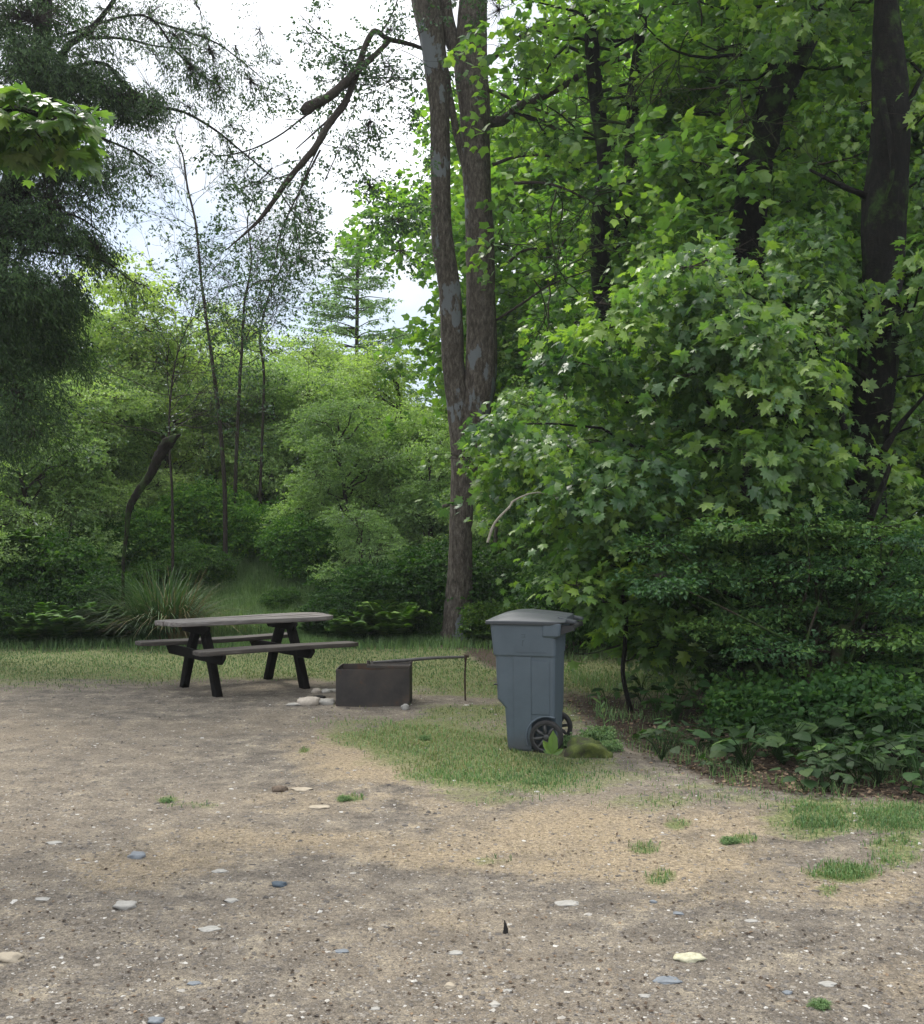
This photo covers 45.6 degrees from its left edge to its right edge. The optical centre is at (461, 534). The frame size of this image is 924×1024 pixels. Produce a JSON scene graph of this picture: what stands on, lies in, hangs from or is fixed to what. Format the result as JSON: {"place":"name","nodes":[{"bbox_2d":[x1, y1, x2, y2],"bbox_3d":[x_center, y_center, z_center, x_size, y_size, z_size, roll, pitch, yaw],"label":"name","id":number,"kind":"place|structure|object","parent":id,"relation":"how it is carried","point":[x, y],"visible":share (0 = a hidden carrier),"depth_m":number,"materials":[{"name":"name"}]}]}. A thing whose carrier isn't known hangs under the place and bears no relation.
{"place":"outdoors","nodes":[
{"label":"outdoors","id":0,"kind":"place"},
{"bbox_2d":[0,0,776,525],"label":"sky","id":1,"kind":"structure","parent":0,"point":[276,13],"materials":[{"name":"white"}]},
{"bbox_2d":[0,526,923,1023],"bbox_3d":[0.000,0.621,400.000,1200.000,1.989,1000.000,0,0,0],"label":"ground","id":2,"kind":"structure","parent":0,"point":[88,706],"depth_m":5.38,"materials":[{"name":"soil"}]},
{"bbox_2d":[0,528,43,554],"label":"sword fern","id":3,"kind":"object","parent":2,"relation":"on","point":[23,536],"visible":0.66,"depth_m":16.85,"materials":[{"name":"green plant"}]},
{"bbox_2d":[0,612,47,643],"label":"sword fern","id":4,"kind":"object","parent":2,"relation":"on","point":[16,627],"visible":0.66,"depth_m":15.64,"materials":[{"name":"green plant"}]},
{"bbox_2d":[0,586,49,646],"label":"undergrowth bush","id":5,"kind":"object","parent":2,"relation":"on","point":[10,601],"visible":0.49,"depth_m":16.05,"materials":[{"name":"green plant"}]},
{"bbox_2d":[0,455,61,577],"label":"tree","id":6,"kind":"object","parent":2,"relation":"on","point":[15,513],"visible":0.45,"depth_m":17.80,"materials":[{"name":"green plant"}]},
{"bbox_2d":[0,81,117,188],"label":"maple tree","id":7,"kind":"object","parent":2,"relation":"on","point":[38,138],"visible":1,"depth_m":7.98,"materials":[{"name":"green plant"}]},
{"bbox_2d":[26,601,100,643],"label":"sword fern","id":8,"kind":"object","parent":2,"relation":"on","point":[51,624],"visible":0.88,"depth_m":15.58,"materials":[{"name":"green plant"}]},
{"bbox_2d":[0,522,127,599],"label":"undergrowth bush","id":9,"kind":"object","parent":2,"relation":"on","point":[55,561],"visible":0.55,"depth_m":16.98,"materials":[{"name":"green plant"}]},
{"bbox_2d":[14,576,120,637],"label":"undergrowth bush","id":10,"kind":"object","parent":2,"relation":"on","point":[46,593],"visible":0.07,"depth_m":16.50,"materials":[{"name":"green plant"}]},
{"bbox_2d":[0,372,144,564],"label":"tree","id":11,"kind":"object","parent":2,"relation":"on","point":[26,492],"visible":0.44,"depth_m":19.55,"materials":[{"name":"green plant"}]},
{"bbox_2d":[60,603,123,641],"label":"sword fern","id":12,"kind":"object","parent":2,"relation":"on","point":[85,632],"visible":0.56,"depth_m":15.76,"materials":[{"name":"green plant"}]},
{"bbox_2d":[1,296,183,539],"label":"tree","id":13,"kind":"object","parent":2,"relation":"on","point":[93,339],"visible":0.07,"depth_m":22.03,"materials":[{"name":"green plant"}]},
{"bbox_2d":[43,563,148,638],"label":"undergrowth bush","id":14,"kind":"object","parent":2,"relation":"on","point":[72,583],"visible":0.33,"depth_m":16.58,"materials":[{"name":"green plant"}]},
{"bbox_2d":[8,373,193,545],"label":"tree","id":15,"kind":"object","parent":2,"relation":"on","point":[109,511],"visible":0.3,"depth_m":20.47,"materials":[{"name":"green plant"}]},
{"bbox_2d":[27,367,185,518],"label":"tree","id":16,"kind":"object","parent":2,"relation":"on","point":[135,437],"visible":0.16,"depth_m":21.95,"materials":[{"name":"green plant"}]},
{"bbox_2d":[95,609,145,640],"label":"sword fern","id":17,"kind":"object","parent":2,"relation":"on","point":[123,633],"visible":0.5,"depth_m":15.86,"materials":[{"name":"green plant"}]},
{"bbox_2d":[62,507,188,569],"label":"undergrowth bush","id":18,"kind":"object","parent":2,"relation":"on","point":[156,536],"visible":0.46,"depth_m":19.93,"materials":[{"name":"green plant"}]},
{"bbox_2d":[52,247,233,491],"bbox_3d":[-6.974,-2.908,23.311,4.243,6.237,3.763,0,0,19],"label":"tree","id":19,"kind":"object","parent":2,"relation":"on","point":[113,294],"visible":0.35,"depth_m":22.89,"materials":[{"name":"green plant"}]},
{"bbox_2d":[31,558,260,640],"bbox_3d":[-4.468,0.943,16.223,3.457,1.304,3.370,0,0,0],"label":"grass tussock","id":20,"kind":"object","parent":2,"relation":"on","point":[137,623],"depth_m":15.80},
{"bbox_2d":[121,434,180,605],"bbox_3d":[-4.669,0.064,16.501,0.902,3.178,0.196,0,0,0],"label":"leaning snag","id":21,"kind":"object","parent":2,"relation":"on","point":[165,446],"visible":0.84,"depth_m":16.46,"materials":[{"name":"brown plant"}]},
{"bbox_2d":[0,0,302,492],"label":"evergreen tree","id":22,"kind":"object","parent":2,"relation":"on","point":[39,315],"visible":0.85,"depth_m":14.18,"materials":[{"name":"green plant"}]},
{"bbox_2d":[111,498,216,562],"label":"undergrowth bush","id":23,"kind":"object","parent":2,"relation":"on","point":[153,512],"visible":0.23,"depth_m":20.07,"materials":[{"name":"green plant"}]},
{"bbox_2d":[62,314,268,509],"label":"tree","id":24,"kind":"object","parent":2,"relation":"on","point":[182,391],"visible":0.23,"depth_m":23.06,"materials":[{"name":"green plant"}]},
{"bbox_2d":[48,241,290,599],"bbox_3d":[-5.020,-1.801,18.476,4.301,6.203,3.771,0,0,0],"label":"bare sapling","id":25,"kind":"object","parent":2,"relation":"on","point":[182,341],"visible":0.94,"depth_m":18.48,"materials":[{"name":"green plant"}]},
{"bbox_2d":[84,566,267,638],"bbox_3d":[-4.207,1.011,16.016,3.380,1.171,3.152,0,0,-20],"label":"dry tussock","id":26,"kind":"object","parent":2,"relation":"on","point":[183,634],"visible":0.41,"depth_m":15.78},
{"bbox_2d":[126,538,242,589],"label":"undergrowth bush","id":27,"kind":"object","parent":2,"relation":"on","point":[195,553],"visible":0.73,"depth_m":19.18,"materials":[{"name":"green plant"}]},
{"bbox_2d":[97,80,295,574],"bbox_3d":[-4.648,-3.480,19.836,3.627,9.560,4.020,0,0,0],"label":"bare sapling","id":28,"kind":"object","parent":2,"relation":"on","point":[224,488],"visible":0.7,"depth_m":19.97,"materials":[{"name":"green plant"}]},
{"bbox_2d":[149,472,264,548],"bbox_3d":[-4.842,-0.374,21.506,2.005,1.685,2.744,0,0,4],"label":"undergrowth bush","id":29,"kind":"object","parent":2,"relation":"on","point":[199,502],"visible":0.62,"depth_m":20.59,"materials":[{"name":"green plant"}]},
{"bbox_2d":[142,340,299,503],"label":"tree","id":30,"kind":"object","parent":2,"relation":"on","point":[195,441],"visible":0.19,"depth_m":23.42,"materials":[{"name":"green plant"}]},
{"bbox_2d":[171,298,300,480],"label":"tree","id":31,"kind":"object","parent":2,"relation":"on","point":[250,334],"visible":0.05,"depth_m":27.53,"materials":[{"name":"green plant"}]},
{"bbox_2d":[140,148,349,510],"bbox_3d":[-3.877,-3.003,21.082,4.159,8.607,2.947,0,0,-25],"label":"bare sapling","id":32,"kind":"object","parent":2,"relation":"on","point":[239,382],"visible":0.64,"depth_m":20.97,"materials":[{"name":"green plant"}]},
{"bbox_2d":[135,612,357,696],"bbox_3d":[-2.266,1.254,11.572,1.888,0.784,1.542,0,0,-36],"label":"picnic table","id":33,"kind":"object","parent":2,"relation":"on","point":[210,655],"visible":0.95,"depth_m":11.46,"materials":[{"name":"grey wood"}]},
{"bbox_2d":[183,342,327,511],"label":"tree","id":34,"kind":"object","parent":2,"relation":"on","point":[254,460],"visible":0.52,"depth_m":23.44,"materials":[{"name":"green plant"}]},
{"bbox_2d":[204,494,314,559],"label":"undergrowth bush","id":35,"kind":"object","parent":2,"relation":"on","point":[242,534],"visible":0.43,"depth_m":20.36,"materials":[{"name":"green plant"}]},
{"bbox_2d":[170,165,350,506],"bbox_3d":[-4.147,-3.089,21.951,3.122,8.778,4.142,0,0,-44],"label":"bare sapling","id":36,"kind":"object","parent":2,"relation":"on","point":[262,424],"visible":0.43,"depth_m":21.86,"materials":[{"name":"green plant"}]},
{"bbox_2d":[257,586,306,613],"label":"undergrowth bush","id":37,"kind":"object","parent":2,"relation":"on","point":[284,596],"visible":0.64,"depth_m":18.25,"materials":[{"name":"green plant"}]},
{"bbox_2d":[253,507,343,583],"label":"undergrowth bush","id":38,"kind":"object","parent":2,"relation":"on","point":[301,546],"visible":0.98,"depth_m":19.35,"materials":[{"name":"green plant"}]},
{"bbox_2d":[229,354,375,517],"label":"tree","id":39,"kind":"object","parent":2,"relation":"on","point":[333,384],"visible":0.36,"depth_m":23.82,"materials":[{"name":"green plant"}]},
{"bbox_2d":[234,323,385,519],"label":"tree","id":40,"kind":"object","parent":2,"relation":"on","point":[312,352],"visible":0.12,"depth_m":27.28,"materials":[{"name":"green plant"}]},
{"bbox_2d":[294,584,382,638],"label":"undergrowth bush","id":41,"kind":"object","parent":2,"relation":"on","point":[325,602],"visible":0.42,"depth_m":16.45,"materials":[{"name":"green plant"}]},
{"bbox_2d":[250,387,432,567],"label":"tree","id":42,"kind":"object","parent":2,"relation":"on","point":[324,440],"visible":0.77,"depth_m":20.21,"materials":[{"name":"green plant"}]},
{"bbox_2d":[324,609,382,640],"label":"sword fern","id":43,"kind":"object","parent":2,"relation":"on","point":[344,627],"visible":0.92,"depth_m":15.80,"materials":[{"name":"green plant"}]},
{"bbox_2d":[298,558,412,613],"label":"undergrowth bush","id":44,"kind":"object","parent":2,"relation":"on","point":[329,583],"visible":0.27,"depth_m":16.95,"materials":[{"name":"green plant"}]},
{"bbox_2d":[277,232,437,442],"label":"conifer tree","id":45,"kind":"object","parent":2,"relation":"on","point":[370,307],"visible":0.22,"depth_m":33.76,"materials":[{"name":"green plant"}]},
{"bbox_2d":[306,498,412,586],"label":"thicket tree","id":46,"kind":"object","parent":2,"relation":"on","point":[370,537],"visible":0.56,"depth_m":18.12,"materials":[{"name":"green plant"}]},
{"bbox_2d":[314,335,444,509],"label":"tree","id":47,"kind":"object","parent":2,"relation":"on","point":[389,390],"visible":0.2,"depth_m":26.41,"materials":[{"name":"green plant"}]},
{"bbox_2d":[330,550,430,612],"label":"undergrowth bush","id":48,"kind":"object","parent":2,"relation":"on","point":[372,574],"visible":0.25,"depth_m":16.76,"materials":[{"name":"green plant"}]},
{"bbox_2d":[325,394,450,547],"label":"tree","id":49,"kind":"object","parent":2,"relation":"on","point":[408,432],"visible":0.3,"depth_m":21.02,"materials":[{"name":"green plant"}]},
{"bbox_2d":[346,599,432,640],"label":"sword fern","id":50,"kind":"object","parent":2,"relation":"on","point":[398,621],"visible":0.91,"depth_m":16.04,"materials":[{"name":"green plant"}]},
{"bbox_2d":[169,0,630,642],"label":"twin stem tree","id":51,"kind":"object","parent":2,"relation":"on","point":[469,386],"visible":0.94,"depth_m":16.25,"materials":[{"name":"brown plant"}]},
{"bbox_2d":[336,655,468,706],"bbox_3d":[-0.561,1.390,10.512,1.251,0.474,0.495,0,0,1],"label":"fire pit","id":52,"kind":"object","parent":2,"relation":"on","point":[381,683],"visible":0.97,"depth_m":10.29,"materials":[{"name":"metal"}]},
{"bbox_2d":[402,600,443,640],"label":"undergrowth bush","id":53,"kind":"object","parent":2,"relation":"on","point":[433,628],"visible":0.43,"depth_m":16.59,"materials":[{"name":"green plant"}]},
{"bbox_2d":[373,425,476,553],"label":"tree","id":54,"kind":"object","parent":2,"relation":"on","point":[424,490],"visible":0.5,"depth_m":19.67,"materials":[{"name":"green plant"}]},
{"bbox_2d":[378,535,480,631],"bbox_3d":[-0.265,0.839,17.899,2.139,1.797,2.927,0,0,7],"label":"undergrowth bush","id":55,"kind":"object","parent":2,"relation":"on","point":[420,574],"visible":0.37,"depth_m":16.91,"materials":[{"name":"green plant"}]},
{"bbox_2d":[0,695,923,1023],"bbox_3d":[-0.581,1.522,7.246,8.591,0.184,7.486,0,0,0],"label":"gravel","id":56,"kind":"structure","parent":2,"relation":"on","point":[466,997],"depth_m":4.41,"materials":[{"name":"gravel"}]},
{"bbox_2d":[0,514,923,801],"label":"long grass","id":57,"kind":"structure","parent":2,"relation":"on","point":[256,578],"depth_m":16.02,"materials":[{"name":"plant"}]},
{"bbox_2d":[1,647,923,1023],"bbox_3d":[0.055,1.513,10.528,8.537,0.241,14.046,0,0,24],"label":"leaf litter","id":58,"kind":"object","parent":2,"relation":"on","point":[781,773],"visible":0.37,"depth_m":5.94,"materials":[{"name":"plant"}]},
{"bbox_2d":[421,543,523,609],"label":"undergrowth bush","id":59,"kind":"object","parent":2,"relation":"on","point":[480,584],"visible":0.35,"depth_m":16.56,"materials":[{"name":"green plant"}]},
{"bbox_2d":[327,53,618,508],"bbox_3d":[1.571,-4.451,25.934,9.471,11.746,9.971,0,0,-12],"label":"woodland tree","id":60,"kind":"object","parent":2,"relation":"on","point":[420,335],"visible":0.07,"depth_m":25.06,"materials":[{"name":"green plant"}]},
{"bbox_2d":[414,449,552,558],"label":"tree","id":61,"kind":"object","parent":2,"relation":"on","point":[502,526],"visible":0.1,"depth_m":18.31,"materials":[{"name":"green plant"}]},
{"bbox_2d":[403,294,563,540],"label":"tree","id":62,"kind":"object","parent":2,"relation":"on","point":[429,400],"visible":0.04,"depth_m":23.15,"materials":[{"name":"green plant"}]},
{"bbox_2d":[454,596,527,642],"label":"undergrowth bush","id":63,"kind":"object","parent":2,"relation":"on","point":[482,614],"visible":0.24,"depth_m":15.90,"materials":[{"name":"green plant"}]},
{"bbox_2d":[443,315,572,551],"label":"tree","id":64,"kind":"object","parent":2,"relation":"on","point":[503,354],"visible":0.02,"depth_m":21.71,"materials":[{"name":"green plant"}]},
{"bbox_2d":[474,550,576,636],"bbox_3d":[1.237,0.899,16.439,1.871,1.572,2.562,0,0,-32],"label":"undergrowth bush","id":65,"kind":"object","parent":2,"relation":"on","point":[519,577],"visible":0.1,"depth_m":16.34,"materials":[{"name":"green plant"}]},
{"bbox_2d":[485,609,583,752],"bbox_3d":[0.561,1.087,8.316,0.668,1.044,0.583,0,0,14],"label":"wheeled bin","id":66,"kind":"object","parent":2,"relation":"on","point":[528,648],"visible":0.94,"depth_m":8.09,"materials":[{"name":"plastic"}]},
{"bbox_2d":[477,375,600,557],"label":"tree","id":67,"kind":"object","parent":2,"relation":"on","point":[519,392],"visible":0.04,"depth_m":18.70,"materials":[{"name":"green plant"}]},
{"bbox_2d":[510,561,607,654],"bbox_3d":[1.737,0.922,14.918,1.738,1.460,2.378,0,0,23],"label":"undergrowth bush","id":68,"kind":"object","parent":2,"relation":"on","point":[538,603],"visible":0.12,"depth_m":14.29,"materials":[{"name":"green plant"}]},
{"bbox_2d":[336,27,831,544],"bbox_3d":[2.775,-4.322,22.366,10.766,11.852,8.948,0,0,22],"label":"woodland tree","id":69,"kind":"object","parent":2,"relation":"on","point":[518,225],"visible":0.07,"depth_m":21.69,"materials":[{"name":"green plant"}]},
{"bbox_2d":[563,736,612,757],"bbox_3d":[0.896,1.597,7.988,0.394,0.272,0.361,0,0,0],"label":"mossy rock","id":70,"kind":"object","parent":2,"relation":"on","point":[579,746],"visible":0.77,"depth_m":7.87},
{"bbox_2d":[577,723,622,742],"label":"clover clump","id":71,"kind":"object","parent":2,"relation":"on","point":[597,733],"visible":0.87,"depth_m":8.51,"materials":[{"name":"green plant"}]},
{"bbox_2d":[443,0,762,637],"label":"maple tree","id":72,"kind":"object","parent":2,"relation":"on","point":[576,43],"visible":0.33,"depth_m":15.12,"materials":[{"name":"green plant"}]},
{"bbox_2d":[526,508,710,711],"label":"maple tree","id":73,"kind":"object","parent":2,"relation":"on","point":[593,581],"visible":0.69,"depth_m":9.98,"materials":[{"name":"green plant"}]},
{"bbox_2d":[479,232,785,569],"bbox_3d":[3.252,-1.655,17.329,5.044,6.680,6.068,0,0,31],"label":"woodland tree","id":74,"kind":"object","parent":2,"relation":"on","point":[554,311],"visible":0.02,"depth_m":16.38,"materials":[{"name":"green plant"}]},
{"bbox_2d":[631,720,691,759],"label":"broadleaf plant","id":75,"kind":"object","parent":2,"relation":"on","point":[676,749],"visible":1,"depth_m":7.74,"materials":[{"name":"green plant"}]},
{"bbox_2d":[415,0,923,669],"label":"maple tree","id":76,"kind":"object","parent":2,"relation":"on","point":[715,316],"visible":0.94,"depth_m":10.21,"materials":[{"name":"green plant"}]},
{"bbox_2d":[640,687,707,723],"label":"broadleaf plant","id":77,"kind":"object","parent":2,"relation":"on","point":[670,706],"visible":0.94,"depth_m":9.31,"materials":[{"name":"green plant"}]},
{"bbox_2d":[639,716,710,748],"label":"broadleaf plant","id":78,"kind":"object","parent":2,"relation":"on","point":[701,733],"visible":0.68,"depth_m":8.08,"materials":[{"name":"green plant"}]},
{"bbox_2d":[640,679,710,718],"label":"broadleaf plant","id":79,"kind":"object","parent":2,"relation":"on","point":[702,683],"visible":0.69,"depth_m":9.47,"materials":[{"name":"green plant"}]},
{"bbox_2d":[479,0,923,427],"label":"tree","id":80,"kind":"object","parent":2,"relation":"on","point":[608,121],"visible":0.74,"depth_m":13.18,"materials":[{"name":"green plant"}]},
{"bbox_2d":[633,543,771,672],"bbox_3d":[3.045,0.853,12.437,2.562,1.572,1.871,0,0,-30],"label":"undergrowth bush","id":81,"kind":"object","parent":2,"relation":"on","point":[676,604],"visible":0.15,"depth_m":11.76,"materials":[{"name":"green plant"}]},
{"bbox_2d":[502,2,923,537],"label":"woodland tree","id":82,"kind":"object","parent":2,"relation":"on","point":[508,351],"depth_m":19.93,"materials":[{"name":"green plant"}]},
{"bbox_2d":[685,635,758,670],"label":"sword fern","id":83,"kind":"object","parent":2,"relation":"on","point":[710,650],"visible":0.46,"depth_m":11.22,"materials":[{"name":"green plant"}]},
{"bbox_2d":[558,0,923,656],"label":"maple tree","id":84,"kind":"object","parent":2,"relation":"on","point":[749,188],"visible":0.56,"depth_m":13.02,"materials":[{"name":"green plant"}]},
{"bbox_2d":[709,725,777,768],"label":"broadleaf plant","id":85,"kind":"object","parent":2,"relation":"on","point":[719,750],"visible":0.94,"depth_m":7.44,"materials":[{"name":"green plant"}]},
{"bbox_2d":[691,670,797,737],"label":"leafy bush","id":86,"kind":"object","parent":2,"relation":"on","point":[734,710],"visible":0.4,"depth_m":9.05,"materials":[{"name":"green plant"}]},
{"bbox_2d":[579,480,923,682],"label":"layered shrub","id":87,"kind":"object","parent":2,"relation":"on","point":[810,644],"visible":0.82,"depth_m":9.40,"materials":[{"name":"green plant"}]},
{"bbox_2d":[607,7,923,536],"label":"woodland tree","id":88,"kind":"object","parent":2,"relation":"on","point":[901,508],"visible":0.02,"depth_m":17.52,"materials":[{"name":"green plant"}]},
{"bbox_2d":[612,154,923,552],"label":"woodland tree","id":89,"kind":"object","parent":2,"relation":"on","point":[847,324],"visible":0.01,"depth_m":16.60,"materials":[{"name":"green plant"}]},
{"bbox_2d":[631,0,923,454],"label":"maple tree","id":90,"kind":"object","parent":2,"relation":"on","point":[721,100],"visible":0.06,"depth_m":16.87,"materials":[{"name":"green plant"}]},
{"bbox_2d":[734,711,827,764],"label":"broadleaf plant","id":91,"kind":"object","parent":2,"relation":"on","point":[801,735],"visible":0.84,"depth_m":7.62,"materials":[{"name":"green plant"}]},
{"bbox_2d":[769,761,824,789],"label":"broadleaf plant","id":92,"kind":"object","parent":2,"relation":"on","point":[805,772],"visible":0.98,"depth_m":6.70,"materials":[{"name":"green plant"}]},
{"bbox_2d":[737,667,864,743],"bbox_3d":[2.786,1.450,8.752,1.178,0.806,1.226,0,0,-18],"label":"leafy bush","id":93,"kind":"object","parent":2,"relation":"on","point":[767,705],"visible":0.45,"depth_m":8.63,"materials":[{"name":"green plant"}]},
{"bbox_2d":[755,696,852,752],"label":"broadleaf plant","id":94,"kind":"object","parent":2,"relation":"on","point":[834,721],"visible":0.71,"depth_m":7.99,"materials":[{"name":"green plant"}]},
{"bbox_2d":[698,0,923,400],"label":"woodland tree","id":95,"kind":"object","parent":2,"relation":"on","point":[865,156],"visible":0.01,"depth_m":17.82,"materials":[{"name":"green plant"}]},
{"bbox_2d":[719,543,922,672],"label":"undergrowth bush","id":96,"kind":"object","parent":2,"relation":"on","point":[832,600],"visible":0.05,"depth_m":10.79,"materials":[{"name":"green plant"}]},
{"bbox_2d":[750,530,923,667],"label":"undergrowth bush","id":97,"kind":"object","parent":2,"relation":"on","point":[792,626],"visible":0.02,"depth_m":11.27,"materials":[{"name":"green plant"}]},
{"bbox_2d":[795,733,889,780],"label":"broadleaf plant","id":98,"kind":"object","parent":2,"relation":"on","point":[837,757],"visible":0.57,"depth_m":7.11,"materials":[{"name":"green plant"}]},
{"bbox_2d":[788,661,923,741],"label":"leafy bush","id":99,"kind":"object","parent":2,"relation":"on","point":[852,692],"visible":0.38,"depth_m":8.37,"materials":[{"name":"green plant"}]},
{"bbox_2d":[832,742,920,783],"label":"broadleaf plant","id":100,"kind":"object","parent":2,"relation":"on","point":[891,761],"visible":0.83,"depth_m":7.01,"materials":[{"name":"green plant"}]},
{"bbox_2d":[838,672,923,753],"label":"leafy bush","id":101,"kind":"object","parent":2,"relation":"on","point":[917,688],"visible":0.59,"depth_m":8.04,"materials":[{"name":"green plant"}]},
{"bbox_2d":[854,703,923,744],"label":"broadleaf plant","id":102,"kind":"object","parent":2,"relation":"on","point":[890,709],"visible":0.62,"depth_m":7.76,"materials":[{"name":"green plant"}]},
{"bbox_2d":[871,735,923,787],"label":"broadleaf plant","id":103,"kind":"object","parent":2,"relation":"on","point":[908,776],"visible":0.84,"depth_m":6.90,"materials":[{"name":"green plant"}]},
{"bbox_2d":[0,641,923,947],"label":"lawn grass","id":104,"kind":"structure","parent":0,"point":[880,815],"depth_m":7.79,"materials":[{"name":"plant"}]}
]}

